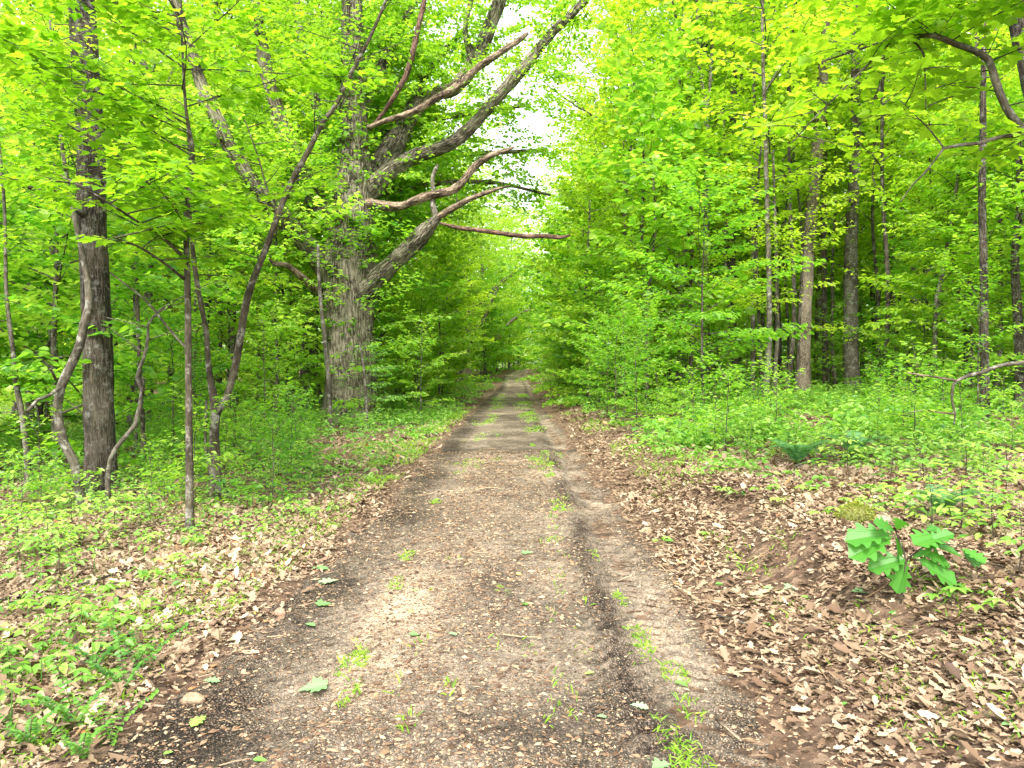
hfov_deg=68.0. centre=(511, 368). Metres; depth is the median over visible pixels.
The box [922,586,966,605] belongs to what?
palmate seedling
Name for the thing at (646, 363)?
woodland sapling
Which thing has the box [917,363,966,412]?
woodland sapling
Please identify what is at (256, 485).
woodland sapling
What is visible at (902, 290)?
forest tree
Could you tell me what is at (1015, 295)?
slender tree
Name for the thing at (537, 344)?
understory tree
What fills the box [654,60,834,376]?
forest tree
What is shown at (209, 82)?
forest tree
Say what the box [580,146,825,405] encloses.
understory tree
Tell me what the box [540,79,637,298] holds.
forest tree
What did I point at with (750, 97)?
forest tree
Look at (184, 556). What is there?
palmate seedling
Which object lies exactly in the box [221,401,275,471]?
woodland sapling
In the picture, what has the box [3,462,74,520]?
woodland sapling
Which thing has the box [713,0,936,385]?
forest tree
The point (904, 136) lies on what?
forest tree
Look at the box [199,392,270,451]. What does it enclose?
woodland sapling
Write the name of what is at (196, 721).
fallen leaf
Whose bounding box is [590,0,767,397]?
forest tree
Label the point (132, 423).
woodland sapling
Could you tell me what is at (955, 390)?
woodland sapling
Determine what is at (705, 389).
woodland sapling
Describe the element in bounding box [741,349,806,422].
woodland sapling
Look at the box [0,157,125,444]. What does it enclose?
understory tree
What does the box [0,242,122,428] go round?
understory tree
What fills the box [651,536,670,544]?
palmate seedling
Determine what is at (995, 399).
woodland sapling
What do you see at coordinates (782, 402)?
woodland sapling
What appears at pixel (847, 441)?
beech seedling
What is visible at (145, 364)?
understory tree
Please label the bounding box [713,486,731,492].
palmate seedling
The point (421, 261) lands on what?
forest tree
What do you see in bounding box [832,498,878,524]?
moss clump
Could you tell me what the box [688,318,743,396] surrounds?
woodland sapling
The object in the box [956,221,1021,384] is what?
understory tree
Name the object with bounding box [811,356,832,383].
woodland sapling
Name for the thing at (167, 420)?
woodland sapling
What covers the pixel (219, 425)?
woodland sapling
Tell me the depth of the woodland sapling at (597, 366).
23.47 m
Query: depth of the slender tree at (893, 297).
30.89 m
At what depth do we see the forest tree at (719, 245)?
42.13 m
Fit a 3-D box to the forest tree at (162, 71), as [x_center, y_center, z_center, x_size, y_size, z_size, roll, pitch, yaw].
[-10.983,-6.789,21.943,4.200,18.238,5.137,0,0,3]
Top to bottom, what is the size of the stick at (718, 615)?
0.040 m
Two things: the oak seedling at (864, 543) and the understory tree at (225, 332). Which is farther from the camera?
the understory tree at (225, 332)
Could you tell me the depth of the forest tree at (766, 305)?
58.34 m
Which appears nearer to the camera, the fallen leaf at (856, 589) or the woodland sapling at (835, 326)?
the fallen leaf at (856, 589)
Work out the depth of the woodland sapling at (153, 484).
9.30 m
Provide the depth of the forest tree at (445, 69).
44.99 m
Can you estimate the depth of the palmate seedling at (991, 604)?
3.97 m
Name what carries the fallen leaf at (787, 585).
on the ground at (796, 579)
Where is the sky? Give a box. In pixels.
[0,0,991,367]
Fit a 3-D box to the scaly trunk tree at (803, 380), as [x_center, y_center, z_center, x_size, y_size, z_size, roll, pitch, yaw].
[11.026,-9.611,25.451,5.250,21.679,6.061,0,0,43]
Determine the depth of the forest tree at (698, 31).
20.12 m
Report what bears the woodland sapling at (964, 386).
on the ground at (796, 579)
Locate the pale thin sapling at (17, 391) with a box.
[0,8,109,489]
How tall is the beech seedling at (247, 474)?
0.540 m
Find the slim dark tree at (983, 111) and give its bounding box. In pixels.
[886,0,1023,422]
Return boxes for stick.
[0,595,31,601]
[64,566,134,588]
[154,614,192,629]
[458,708,478,714]
[714,717,742,741]
[716,614,764,629]
[794,447,919,467]
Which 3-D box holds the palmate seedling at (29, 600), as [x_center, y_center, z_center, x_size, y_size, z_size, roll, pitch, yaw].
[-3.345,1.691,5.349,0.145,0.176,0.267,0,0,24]
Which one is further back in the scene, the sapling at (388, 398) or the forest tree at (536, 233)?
the forest tree at (536, 233)
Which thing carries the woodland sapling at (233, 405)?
on the ground at (796, 579)
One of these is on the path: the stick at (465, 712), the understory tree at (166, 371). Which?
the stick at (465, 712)
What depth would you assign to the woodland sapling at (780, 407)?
14.66 m
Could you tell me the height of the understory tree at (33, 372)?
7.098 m
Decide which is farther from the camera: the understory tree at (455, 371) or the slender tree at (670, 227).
the understory tree at (455, 371)
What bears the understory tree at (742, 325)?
on the ground at (796, 579)
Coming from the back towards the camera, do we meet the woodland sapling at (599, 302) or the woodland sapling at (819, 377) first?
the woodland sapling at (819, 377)
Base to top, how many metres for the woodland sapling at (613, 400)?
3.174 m
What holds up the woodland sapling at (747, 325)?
on the ground at (796, 579)
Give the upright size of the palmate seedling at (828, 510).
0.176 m
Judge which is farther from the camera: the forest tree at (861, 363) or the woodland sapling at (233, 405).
the forest tree at (861, 363)
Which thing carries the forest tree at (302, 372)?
on the ground at (796, 579)
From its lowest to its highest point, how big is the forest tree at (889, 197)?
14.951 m
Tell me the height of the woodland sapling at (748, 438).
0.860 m
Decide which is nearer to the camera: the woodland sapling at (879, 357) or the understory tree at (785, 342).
the woodland sapling at (879, 357)
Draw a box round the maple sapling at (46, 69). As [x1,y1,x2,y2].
[0,0,395,531]
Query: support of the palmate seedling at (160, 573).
on the ground at (796, 579)
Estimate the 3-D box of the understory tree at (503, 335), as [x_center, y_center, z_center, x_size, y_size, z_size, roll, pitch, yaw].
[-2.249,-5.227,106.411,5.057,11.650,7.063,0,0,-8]
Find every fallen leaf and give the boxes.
[189,716,205,726]
[203,676,219,682]
[253,756,266,760]
[298,676,327,692]
[313,565,328,568]
[315,599,331,605]
[318,578,335,583]
[630,702,648,708]
[647,757,670,767]
[674,680,686,685]
[783,583,794,589]
[851,587,870,593]
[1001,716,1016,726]
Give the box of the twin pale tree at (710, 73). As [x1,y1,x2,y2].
[642,0,780,388]
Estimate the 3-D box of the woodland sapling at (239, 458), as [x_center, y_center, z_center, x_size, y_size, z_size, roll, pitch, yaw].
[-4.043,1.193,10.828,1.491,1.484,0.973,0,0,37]
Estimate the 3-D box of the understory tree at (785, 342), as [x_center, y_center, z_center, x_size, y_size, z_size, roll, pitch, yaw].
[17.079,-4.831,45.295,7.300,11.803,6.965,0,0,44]
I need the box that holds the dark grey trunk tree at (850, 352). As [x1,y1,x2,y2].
[803,0,933,392]
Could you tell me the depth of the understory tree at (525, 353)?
125.18 m
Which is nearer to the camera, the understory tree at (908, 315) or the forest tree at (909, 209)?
the understory tree at (908, 315)
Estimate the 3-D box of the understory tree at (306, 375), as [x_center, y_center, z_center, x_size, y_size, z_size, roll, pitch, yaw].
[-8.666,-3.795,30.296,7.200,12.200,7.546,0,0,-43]
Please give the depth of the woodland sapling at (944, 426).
10.97 m
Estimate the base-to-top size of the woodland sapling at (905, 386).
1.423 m
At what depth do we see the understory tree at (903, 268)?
23.71 m
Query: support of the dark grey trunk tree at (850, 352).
on the ground at (796, 579)
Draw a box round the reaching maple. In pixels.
[729,0,1023,202]
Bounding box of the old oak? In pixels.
[136,0,598,426]
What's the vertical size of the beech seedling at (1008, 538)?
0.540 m
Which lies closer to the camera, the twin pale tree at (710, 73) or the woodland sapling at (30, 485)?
the woodland sapling at (30, 485)
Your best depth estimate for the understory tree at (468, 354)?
45.76 m
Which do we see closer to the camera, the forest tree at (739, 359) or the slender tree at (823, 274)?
the slender tree at (823, 274)
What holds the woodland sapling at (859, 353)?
on the ground at (796, 579)
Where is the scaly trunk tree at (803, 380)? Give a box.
[782,0,844,402]
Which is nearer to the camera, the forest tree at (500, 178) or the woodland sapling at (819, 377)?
the woodland sapling at (819, 377)
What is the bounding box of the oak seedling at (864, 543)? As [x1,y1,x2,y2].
[844,516,986,615]
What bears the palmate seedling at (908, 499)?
on the ground at (796, 579)
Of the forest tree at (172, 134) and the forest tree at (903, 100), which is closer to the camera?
the forest tree at (903, 100)
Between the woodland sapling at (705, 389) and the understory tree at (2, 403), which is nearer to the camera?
the woodland sapling at (705, 389)
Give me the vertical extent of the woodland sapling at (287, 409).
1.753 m
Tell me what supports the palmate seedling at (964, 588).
on the ground at (796, 579)
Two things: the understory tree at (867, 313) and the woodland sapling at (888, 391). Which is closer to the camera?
the woodland sapling at (888, 391)
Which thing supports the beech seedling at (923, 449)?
on the ground at (796, 579)
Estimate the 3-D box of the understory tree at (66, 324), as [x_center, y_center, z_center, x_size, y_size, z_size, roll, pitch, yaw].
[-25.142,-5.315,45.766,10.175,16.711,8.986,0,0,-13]
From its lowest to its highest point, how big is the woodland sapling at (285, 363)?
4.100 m
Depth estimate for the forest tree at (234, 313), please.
38.36 m
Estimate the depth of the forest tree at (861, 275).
46.49 m
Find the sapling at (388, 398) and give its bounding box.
[339,336,418,431]
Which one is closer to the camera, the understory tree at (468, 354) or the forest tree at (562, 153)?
the understory tree at (468, 354)
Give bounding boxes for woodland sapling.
[0,396,104,513]
[0,408,47,467]
[0,443,75,528]
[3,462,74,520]
[57,332,126,430]
[115,402,155,439]
[118,305,231,462]
[119,309,181,428]
[121,440,178,518]
[125,430,184,499]
[135,382,249,502]
[139,410,172,453]
[151,402,205,479]
[153,363,177,416]
[158,423,179,455]
[159,407,208,482]
[160,394,237,459]
[163,382,208,453]
[165,324,224,407]
[165,330,193,410]
[166,354,225,425]
[170,344,230,423]
[172,393,237,460]
[182,406,267,493]
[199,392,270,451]
[200,290,304,424]
[200,400,335,511]
[207,380,256,452]
[219,384,250,423]
[220,413,271,459]
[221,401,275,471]
[223,399,263,445]
[229,400,273,453]
[231,375,267,410]
[238,401,278,448]
[240,299,316,415]
[240,353,285,414]
[240,366,270,410]
[244,325,295,408]
[249,376,312,459]
[254,440,319,496]
[259,377,335,446]
[259,385,331,480]
[268,377,308,445]
[268,389,322,463]
[292,389,326,439]
[300,383,323,413]
[375,341,400,401]
[384,333,444,410]
[389,301,466,420]
[389,372,424,403]
[527,305,575,384]
[548,353,565,386]
[553,361,574,391]
[554,328,584,387]
[562,274,641,390]
[566,318,640,413]
[566,355,592,395]
[567,333,623,397]
[568,340,617,407]
[569,274,660,417]
[575,303,660,419]
[576,311,650,409]
[598,315,686,430]
[610,289,693,407]
[615,376,649,418]
[617,358,684,421]
[628,360,665,393]
[629,354,661,403]
[631,359,678,420]
[636,326,668,382]
[649,376,697,417]
[650,389,674,432]
[651,333,675,381]
[653,267,742,407]
[654,355,732,421]
[654,377,711,431]
[654,392,705,444]
[659,355,764,448]
[668,385,710,433]
[681,369,735,415]
[684,351,775,453]
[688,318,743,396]
[696,389,717,419]
[713,363,753,415]
[718,297,778,385]
[728,405,763,461]
[730,370,789,437]
[732,361,826,441]
[732,382,762,419]
[738,315,773,374]
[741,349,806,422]
[743,371,769,411]
[747,337,782,373]
[747,366,805,414]
[765,391,797,423]
[811,295,866,390]
[811,306,862,385]
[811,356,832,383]
[813,325,842,387]
[821,295,866,376]
[836,333,881,385]
[838,329,881,378]
[840,369,900,413]
[846,324,907,397]
[847,384,906,428]
[848,354,889,402]
[857,383,903,444]
[858,354,966,433]
[858,362,899,411]
[861,352,897,388]
[861,368,892,407]
[865,356,924,418]
[867,360,941,437]
[867,378,903,407]
[870,335,966,452]
[876,314,950,397]
[900,346,953,404]
[906,366,971,415]
[912,355,985,439]
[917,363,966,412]
[918,362,993,449]
[923,257,1023,406]
[923,357,960,416]
[929,283,994,374]
[942,329,978,389]
[948,365,976,408]
[949,360,1023,438]
[963,360,1007,415]
[972,392,1023,451]
[975,278,1013,385]
[991,362,1013,392]
[1000,359,1023,421]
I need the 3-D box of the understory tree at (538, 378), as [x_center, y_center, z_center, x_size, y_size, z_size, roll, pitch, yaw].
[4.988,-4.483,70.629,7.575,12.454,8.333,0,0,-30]
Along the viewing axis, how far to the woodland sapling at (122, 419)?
23.74 m
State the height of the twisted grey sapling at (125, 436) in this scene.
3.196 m
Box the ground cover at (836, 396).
[0,366,1023,717]
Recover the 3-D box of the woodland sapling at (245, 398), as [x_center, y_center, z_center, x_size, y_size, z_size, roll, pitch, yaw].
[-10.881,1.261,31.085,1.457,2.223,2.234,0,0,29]
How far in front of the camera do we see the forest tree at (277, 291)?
43.59 m
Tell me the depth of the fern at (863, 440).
10.53 m
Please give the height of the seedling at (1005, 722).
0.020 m
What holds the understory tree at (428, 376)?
on the ground at (796, 579)
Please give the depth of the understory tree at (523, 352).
61.69 m
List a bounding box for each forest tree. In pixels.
[0,0,115,444]
[0,0,128,404]
[0,2,79,421]
[0,86,74,421]
[1,0,177,419]
[1,8,165,422]
[2,0,306,426]
[37,0,209,425]
[46,0,237,438]
[54,0,331,411]
[68,191,245,367]
[99,36,242,393]
[109,62,169,411]
[118,2,291,395]
[126,0,249,406]
[130,59,183,326]
[138,0,337,410]
[153,100,297,407]
[159,244,223,404]
[161,0,309,401]
[162,1,258,422]
[181,0,403,398]
[189,0,416,408]
[195,0,315,413]
[210,0,397,398]
[237,33,333,411]
[250,163,293,396]
[278,108,414,352]
[280,0,444,196]
[285,4,339,404]
[288,67,469,395]
[291,1,468,394]
[329,2,439,349]
[365,11,457,394]
[375,109,478,338]
[390,83,447,398]
[393,33,524,382]
[418,163,521,393]
[425,184,509,389]
[426,134,512,312]
[439,168,520,311]
[445,141,529,306]
[473,188,536,370]
[490,197,543,368]
[492,221,540,368]
[499,6,667,383]
[504,0,717,384]
[505,0,715,389]
[510,0,842,384]
[513,177,588,326]
[516,76,613,254]
[516,175,566,292]
[518,127,585,287]
[536,79,660,231]
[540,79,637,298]
[542,129,629,269]
[552,17,665,395]
[558,0,785,312]
[561,93,643,281]
[565,107,646,388]
[570,0,700,399]
[589,5,743,384]
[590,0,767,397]
[602,1,787,380]
[632,144,741,341]
[635,46,784,375]
[644,2,878,376]
[646,0,847,413]
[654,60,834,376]
[665,0,801,395]
[666,0,918,388]
[673,8,875,348]
[691,0,831,392]
[693,1,832,377]
[693,85,776,386]
[698,96,868,342]
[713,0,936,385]
[714,0,874,397]
[720,3,859,375]
[730,17,865,364]
[735,167,842,340]
[737,201,819,367]
[738,13,910,382]
[749,0,901,390]
[773,9,956,376]
[780,14,878,345]
[800,4,960,384]
[802,1,996,387]
[805,75,905,375]
[818,62,903,273]
[819,4,977,371]
[822,0,977,402]
[827,59,935,377]
[842,46,941,383]
[848,59,962,381]
[850,55,1004,325]
[858,151,964,351]
[876,0,1020,397]
[878,30,975,387]
[885,48,977,384]
[888,6,1023,298]
[889,32,995,236]
[895,31,991,375]
[909,3,1020,397]
[920,181,1012,325]
[938,55,991,371]
[939,24,1018,173]
[940,29,1023,378]
[986,64,1019,361]
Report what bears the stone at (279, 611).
on the path
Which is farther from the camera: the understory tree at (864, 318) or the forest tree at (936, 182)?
the understory tree at (864, 318)
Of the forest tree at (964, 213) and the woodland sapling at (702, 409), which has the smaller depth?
the woodland sapling at (702, 409)
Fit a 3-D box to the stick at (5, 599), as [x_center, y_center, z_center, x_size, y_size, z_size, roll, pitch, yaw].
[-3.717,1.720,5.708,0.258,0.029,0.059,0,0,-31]
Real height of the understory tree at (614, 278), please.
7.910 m
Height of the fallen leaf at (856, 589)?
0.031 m
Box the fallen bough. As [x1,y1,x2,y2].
[905,360,1023,424]
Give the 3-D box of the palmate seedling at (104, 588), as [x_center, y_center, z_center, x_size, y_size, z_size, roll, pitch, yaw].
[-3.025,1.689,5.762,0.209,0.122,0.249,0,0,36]
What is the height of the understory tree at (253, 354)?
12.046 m
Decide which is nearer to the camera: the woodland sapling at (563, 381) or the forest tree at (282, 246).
the woodland sapling at (563, 381)
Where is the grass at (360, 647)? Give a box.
[0,393,1023,767]
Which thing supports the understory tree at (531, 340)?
on the ground at (796, 579)
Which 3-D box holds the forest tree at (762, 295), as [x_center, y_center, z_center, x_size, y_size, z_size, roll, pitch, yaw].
[12.718,-10.938,40.340,12.048,24.380,12.907,0,0,-8]
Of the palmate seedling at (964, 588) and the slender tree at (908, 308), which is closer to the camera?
the palmate seedling at (964, 588)
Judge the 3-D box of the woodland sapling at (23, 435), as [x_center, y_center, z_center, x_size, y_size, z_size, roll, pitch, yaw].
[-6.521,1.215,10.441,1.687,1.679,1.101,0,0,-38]
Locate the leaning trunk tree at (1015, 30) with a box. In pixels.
[1007,0,1023,96]
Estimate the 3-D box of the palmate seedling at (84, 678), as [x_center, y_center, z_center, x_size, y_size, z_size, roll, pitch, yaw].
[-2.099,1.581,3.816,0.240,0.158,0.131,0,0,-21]
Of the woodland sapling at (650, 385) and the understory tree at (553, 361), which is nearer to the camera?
the woodland sapling at (650, 385)
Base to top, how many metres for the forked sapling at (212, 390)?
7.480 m
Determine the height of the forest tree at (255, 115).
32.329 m
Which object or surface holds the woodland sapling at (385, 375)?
on the ground at (796, 579)
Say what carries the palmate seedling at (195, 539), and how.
on the ground at (796, 579)
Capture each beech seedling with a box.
[0,505,59,556]
[1,498,90,550]
[22,524,97,571]
[30,492,117,537]
[63,470,123,507]
[82,486,148,532]
[122,483,177,515]
[137,462,184,499]
[225,459,262,481]
[255,453,300,473]
[286,435,314,459]
[705,410,741,437]
[727,416,772,446]
[757,407,806,432]
[796,423,847,457]
[808,433,885,475]
[838,482,895,511]
[852,440,927,484]
[878,431,969,475]
[882,465,988,533]
[909,456,1022,528]
[929,426,1009,474]
[930,447,1023,508]
[930,471,1023,537]
[957,489,1023,574]
[958,427,1023,489]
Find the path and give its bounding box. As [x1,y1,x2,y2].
[95,369,782,767]
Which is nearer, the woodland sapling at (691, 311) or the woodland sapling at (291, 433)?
the woodland sapling at (291, 433)
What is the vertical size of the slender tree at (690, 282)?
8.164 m
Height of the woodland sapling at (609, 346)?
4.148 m
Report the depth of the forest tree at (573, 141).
70.25 m
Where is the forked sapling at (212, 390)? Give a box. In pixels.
[45,0,461,499]
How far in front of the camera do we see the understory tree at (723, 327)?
45.20 m
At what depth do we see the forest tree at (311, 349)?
46.92 m
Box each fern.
[766,440,843,463]
[818,431,896,456]
[908,484,992,515]
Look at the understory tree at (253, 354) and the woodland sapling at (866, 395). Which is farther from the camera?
the understory tree at (253, 354)
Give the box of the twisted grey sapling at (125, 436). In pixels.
[87,273,234,508]
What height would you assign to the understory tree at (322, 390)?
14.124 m
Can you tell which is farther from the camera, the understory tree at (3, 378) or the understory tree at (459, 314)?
the understory tree at (459, 314)
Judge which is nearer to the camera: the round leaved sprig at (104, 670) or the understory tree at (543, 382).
the round leaved sprig at (104, 670)
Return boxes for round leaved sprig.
[0,633,58,679]
[0,703,66,743]
[27,711,116,758]
[28,656,127,730]
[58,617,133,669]
[73,688,158,746]
[85,631,160,687]
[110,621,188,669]
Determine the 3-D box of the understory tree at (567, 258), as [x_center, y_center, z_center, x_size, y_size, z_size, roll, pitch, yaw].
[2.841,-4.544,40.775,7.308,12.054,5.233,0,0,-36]
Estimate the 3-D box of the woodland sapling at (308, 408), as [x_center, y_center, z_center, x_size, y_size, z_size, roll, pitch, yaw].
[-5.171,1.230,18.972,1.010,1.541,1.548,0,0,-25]
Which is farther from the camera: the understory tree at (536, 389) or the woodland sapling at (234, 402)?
the understory tree at (536, 389)
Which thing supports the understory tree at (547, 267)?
on the ground at (796, 579)
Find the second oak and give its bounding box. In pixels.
[426,168,549,382]
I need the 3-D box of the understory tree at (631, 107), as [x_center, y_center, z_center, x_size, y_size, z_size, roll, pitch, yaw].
[4.575,-4.861,23.956,5.479,12.621,7.652,0,0,-28]
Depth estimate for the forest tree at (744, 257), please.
36.57 m
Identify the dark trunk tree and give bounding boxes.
[0,0,152,491]
[680,0,777,397]
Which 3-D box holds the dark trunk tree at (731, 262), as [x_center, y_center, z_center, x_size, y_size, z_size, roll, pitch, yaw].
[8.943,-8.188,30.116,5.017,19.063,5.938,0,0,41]
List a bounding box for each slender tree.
[507,174,667,399]
[576,145,729,408]
[618,141,773,405]
[687,0,818,400]
[687,123,882,396]
[751,28,892,391]
[827,21,940,392]
[844,63,1019,387]
[845,154,1023,402]
[892,121,1023,412]
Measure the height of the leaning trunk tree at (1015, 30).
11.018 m
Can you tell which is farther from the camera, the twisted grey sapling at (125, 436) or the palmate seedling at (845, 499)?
the twisted grey sapling at (125, 436)
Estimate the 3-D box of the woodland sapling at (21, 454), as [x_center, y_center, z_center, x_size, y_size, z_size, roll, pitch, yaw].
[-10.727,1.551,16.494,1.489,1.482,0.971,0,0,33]
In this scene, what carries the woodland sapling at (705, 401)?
on the ground at (796, 579)
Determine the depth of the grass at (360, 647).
5.05 m
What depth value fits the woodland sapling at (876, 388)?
16.98 m
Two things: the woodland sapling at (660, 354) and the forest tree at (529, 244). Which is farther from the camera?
the forest tree at (529, 244)
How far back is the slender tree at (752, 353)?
25.95 m
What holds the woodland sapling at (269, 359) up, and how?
on the ground at (796, 579)
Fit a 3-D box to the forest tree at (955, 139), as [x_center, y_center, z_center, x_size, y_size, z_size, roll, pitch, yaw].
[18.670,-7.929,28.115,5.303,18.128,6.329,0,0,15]
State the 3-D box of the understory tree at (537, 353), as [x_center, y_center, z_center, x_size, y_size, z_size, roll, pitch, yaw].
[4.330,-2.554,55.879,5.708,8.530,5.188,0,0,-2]
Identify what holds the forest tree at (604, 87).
on the ground at (796, 579)
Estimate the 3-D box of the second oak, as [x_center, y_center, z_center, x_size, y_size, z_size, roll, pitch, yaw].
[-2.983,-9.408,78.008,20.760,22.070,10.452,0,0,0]
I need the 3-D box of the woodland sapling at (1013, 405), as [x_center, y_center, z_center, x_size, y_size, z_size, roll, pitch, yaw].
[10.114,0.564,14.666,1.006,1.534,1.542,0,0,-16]
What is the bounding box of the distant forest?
[4,192,993,381]
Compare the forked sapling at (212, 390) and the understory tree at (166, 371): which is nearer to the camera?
the forked sapling at (212, 390)
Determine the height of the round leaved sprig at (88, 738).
0.254 m
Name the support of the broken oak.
on the ground at (796, 579)
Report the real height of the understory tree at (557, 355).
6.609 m
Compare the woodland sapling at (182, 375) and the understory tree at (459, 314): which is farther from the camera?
the understory tree at (459, 314)
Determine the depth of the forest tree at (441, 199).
50.07 m
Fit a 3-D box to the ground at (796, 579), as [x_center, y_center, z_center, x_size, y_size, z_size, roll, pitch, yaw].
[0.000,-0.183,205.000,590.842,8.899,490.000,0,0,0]
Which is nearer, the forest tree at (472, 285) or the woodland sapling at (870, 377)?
the woodland sapling at (870, 377)
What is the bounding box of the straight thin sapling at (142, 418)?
[34,41,227,475]
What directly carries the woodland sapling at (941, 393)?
on the ground at (796, 579)
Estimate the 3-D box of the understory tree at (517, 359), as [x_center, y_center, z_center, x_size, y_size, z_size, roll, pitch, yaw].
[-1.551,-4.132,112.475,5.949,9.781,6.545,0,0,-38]
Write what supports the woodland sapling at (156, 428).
on the ground at (796, 579)
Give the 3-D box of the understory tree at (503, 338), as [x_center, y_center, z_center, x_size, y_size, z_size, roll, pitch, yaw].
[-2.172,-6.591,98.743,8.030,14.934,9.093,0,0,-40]
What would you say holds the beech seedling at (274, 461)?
on the ground at (796, 579)
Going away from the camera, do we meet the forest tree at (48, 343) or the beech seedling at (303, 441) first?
the beech seedling at (303, 441)
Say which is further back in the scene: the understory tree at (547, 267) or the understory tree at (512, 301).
the understory tree at (512, 301)
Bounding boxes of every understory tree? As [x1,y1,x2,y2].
[0,0,249,475]
[0,72,222,472]
[0,78,180,447]
[0,93,50,424]
[0,105,118,444]
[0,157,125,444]
[0,203,76,387]
[0,229,80,394]
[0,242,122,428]
[0,355,11,416]
[2,122,230,450]
[34,164,155,402]
[48,280,167,402]
[74,260,174,416]
[109,104,303,416]
[155,251,278,395]
[155,334,184,394]
[167,169,308,417]
[185,105,365,420]
[198,283,266,382]
[218,251,302,402]
[229,132,379,412]
[234,80,424,397]
[248,276,323,394]
[251,257,324,391]
[252,203,452,409]
[286,74,471,384]
[303,256,430,401]
[375,259,479,412]
[375,265,458,399]
[376,231,455,394]
[377,249,457,405]
[381,268,480,401]
[382,227,485,405]
[402,304,463,394]
[405,305,486,402]
[410,240,477,393]
[422,223,495,392]
[422,349,474,393]
[424,242,497,389]
[430,284,489,397]
[450,295,490,381]
[459,286,497,366]
[469,284,521,381]
[472,250,523,372]
[472,264,517,378]
[478,264,523,371]
[480,300,506,369]
[491,297,512,371]
[492,308,524,370]
[495,169,608,383]
[500,282,538,368]
[503,300,525,368]
[503,308,531,368]
[508,274,545,372]
[511,245,588,393]
[513,256,560,382]
[514,176,645,397]
[514,301,534,366]
[516,240,596,380]
[516,291,574,385]
[518,288,552,372]
[519,255,560,359]
[523,299,544,364]
[529,298,597,389]
[529,309,586,387]
[530,17,775,402]
[531,305,563,385]
[536,314,559,388]
[542,236,641,407]
[543,263,631,405]
[546,266,608,387]
[547,187,630,365]
[562,137,697,388]
[567,245,655,389]
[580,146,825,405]
[636,224,717,380]
[643,250,765,401]
[688,259,757,376]
[693,229,766,373]
[725,233,786,366]
[739,269,834,382]
[741,272,796,358]
[745,200,860,361]
[772,254,883,372]
[772,271,862,366]
[781,218,870,369]
[782,295,842,377]
[799,184,937,382]
[836,257,902,361]
[837,228,924,363]
[844,227,1022,388]
[856,136,1013,389]
[875,43,1023,398]
[897,268,975,371]
[936,191,1023,385]
[939,31,1023,336]
[944,294,1009,371]
[954,86,1023,361]
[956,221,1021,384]
[961,72,1023,353]
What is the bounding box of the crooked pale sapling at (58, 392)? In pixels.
[0,0,176,504]
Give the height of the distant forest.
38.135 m
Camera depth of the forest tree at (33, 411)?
31.50 m
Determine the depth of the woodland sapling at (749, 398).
15.48 m
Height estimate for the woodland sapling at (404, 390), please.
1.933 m
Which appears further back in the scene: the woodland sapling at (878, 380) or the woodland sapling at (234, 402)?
the woodland sapling at (234, 402)
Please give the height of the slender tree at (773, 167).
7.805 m
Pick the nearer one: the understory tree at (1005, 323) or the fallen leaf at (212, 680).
the fallen leaf at (212, 680)
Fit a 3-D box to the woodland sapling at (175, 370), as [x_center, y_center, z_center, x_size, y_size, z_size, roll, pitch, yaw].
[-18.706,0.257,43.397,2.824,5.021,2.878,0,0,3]
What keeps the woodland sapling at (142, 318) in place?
on the ground at (796, 579)
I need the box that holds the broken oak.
[471,214,537,376]
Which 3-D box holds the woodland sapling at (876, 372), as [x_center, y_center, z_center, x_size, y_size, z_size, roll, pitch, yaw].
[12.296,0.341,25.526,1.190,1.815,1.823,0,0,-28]
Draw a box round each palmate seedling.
[0,641,47,655]
[16,597,53,613]
[45,595,69,607]
[68,668,119,688]
[72,603,108,623]
[96,581,132,592]
[96,614,134,629]
[112,643,154,657]
[135,570,166,578]
[153,555,175,561]
[171,552,202,559]
[185,537,206,546]
[230,515,252,525]
[241,526,266,534]
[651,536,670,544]
[695,469,715,478]
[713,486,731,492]
[749,484,781,500]
[769,496,794,503]
[794,484,818,490]
[807,506,839,515]
[839,497,863,501]
[896,493,927,508]
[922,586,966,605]
[956,586,994,595]
[967,598,1008,617]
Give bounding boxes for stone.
[180,692,204,704]
[274,607,285,616]
[873,514,891,521]
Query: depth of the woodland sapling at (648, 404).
19.15 m
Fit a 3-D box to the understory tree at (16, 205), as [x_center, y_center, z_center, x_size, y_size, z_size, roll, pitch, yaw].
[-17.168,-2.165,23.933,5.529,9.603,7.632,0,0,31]
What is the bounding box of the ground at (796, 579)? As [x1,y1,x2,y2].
[0,361,1023,767]
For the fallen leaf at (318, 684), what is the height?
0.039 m
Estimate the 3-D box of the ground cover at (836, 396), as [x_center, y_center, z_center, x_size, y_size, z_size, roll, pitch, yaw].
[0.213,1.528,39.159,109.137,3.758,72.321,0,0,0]
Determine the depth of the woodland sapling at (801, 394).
17.80 m
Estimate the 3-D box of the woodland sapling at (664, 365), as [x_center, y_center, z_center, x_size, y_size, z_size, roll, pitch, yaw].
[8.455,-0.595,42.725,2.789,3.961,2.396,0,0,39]
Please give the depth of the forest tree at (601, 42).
40.19 m
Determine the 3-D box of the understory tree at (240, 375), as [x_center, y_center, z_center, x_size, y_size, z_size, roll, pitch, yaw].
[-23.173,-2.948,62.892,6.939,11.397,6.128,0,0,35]
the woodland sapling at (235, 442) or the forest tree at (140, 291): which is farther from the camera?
the forest tree at (140, 291)
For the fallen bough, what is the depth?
10.49 m

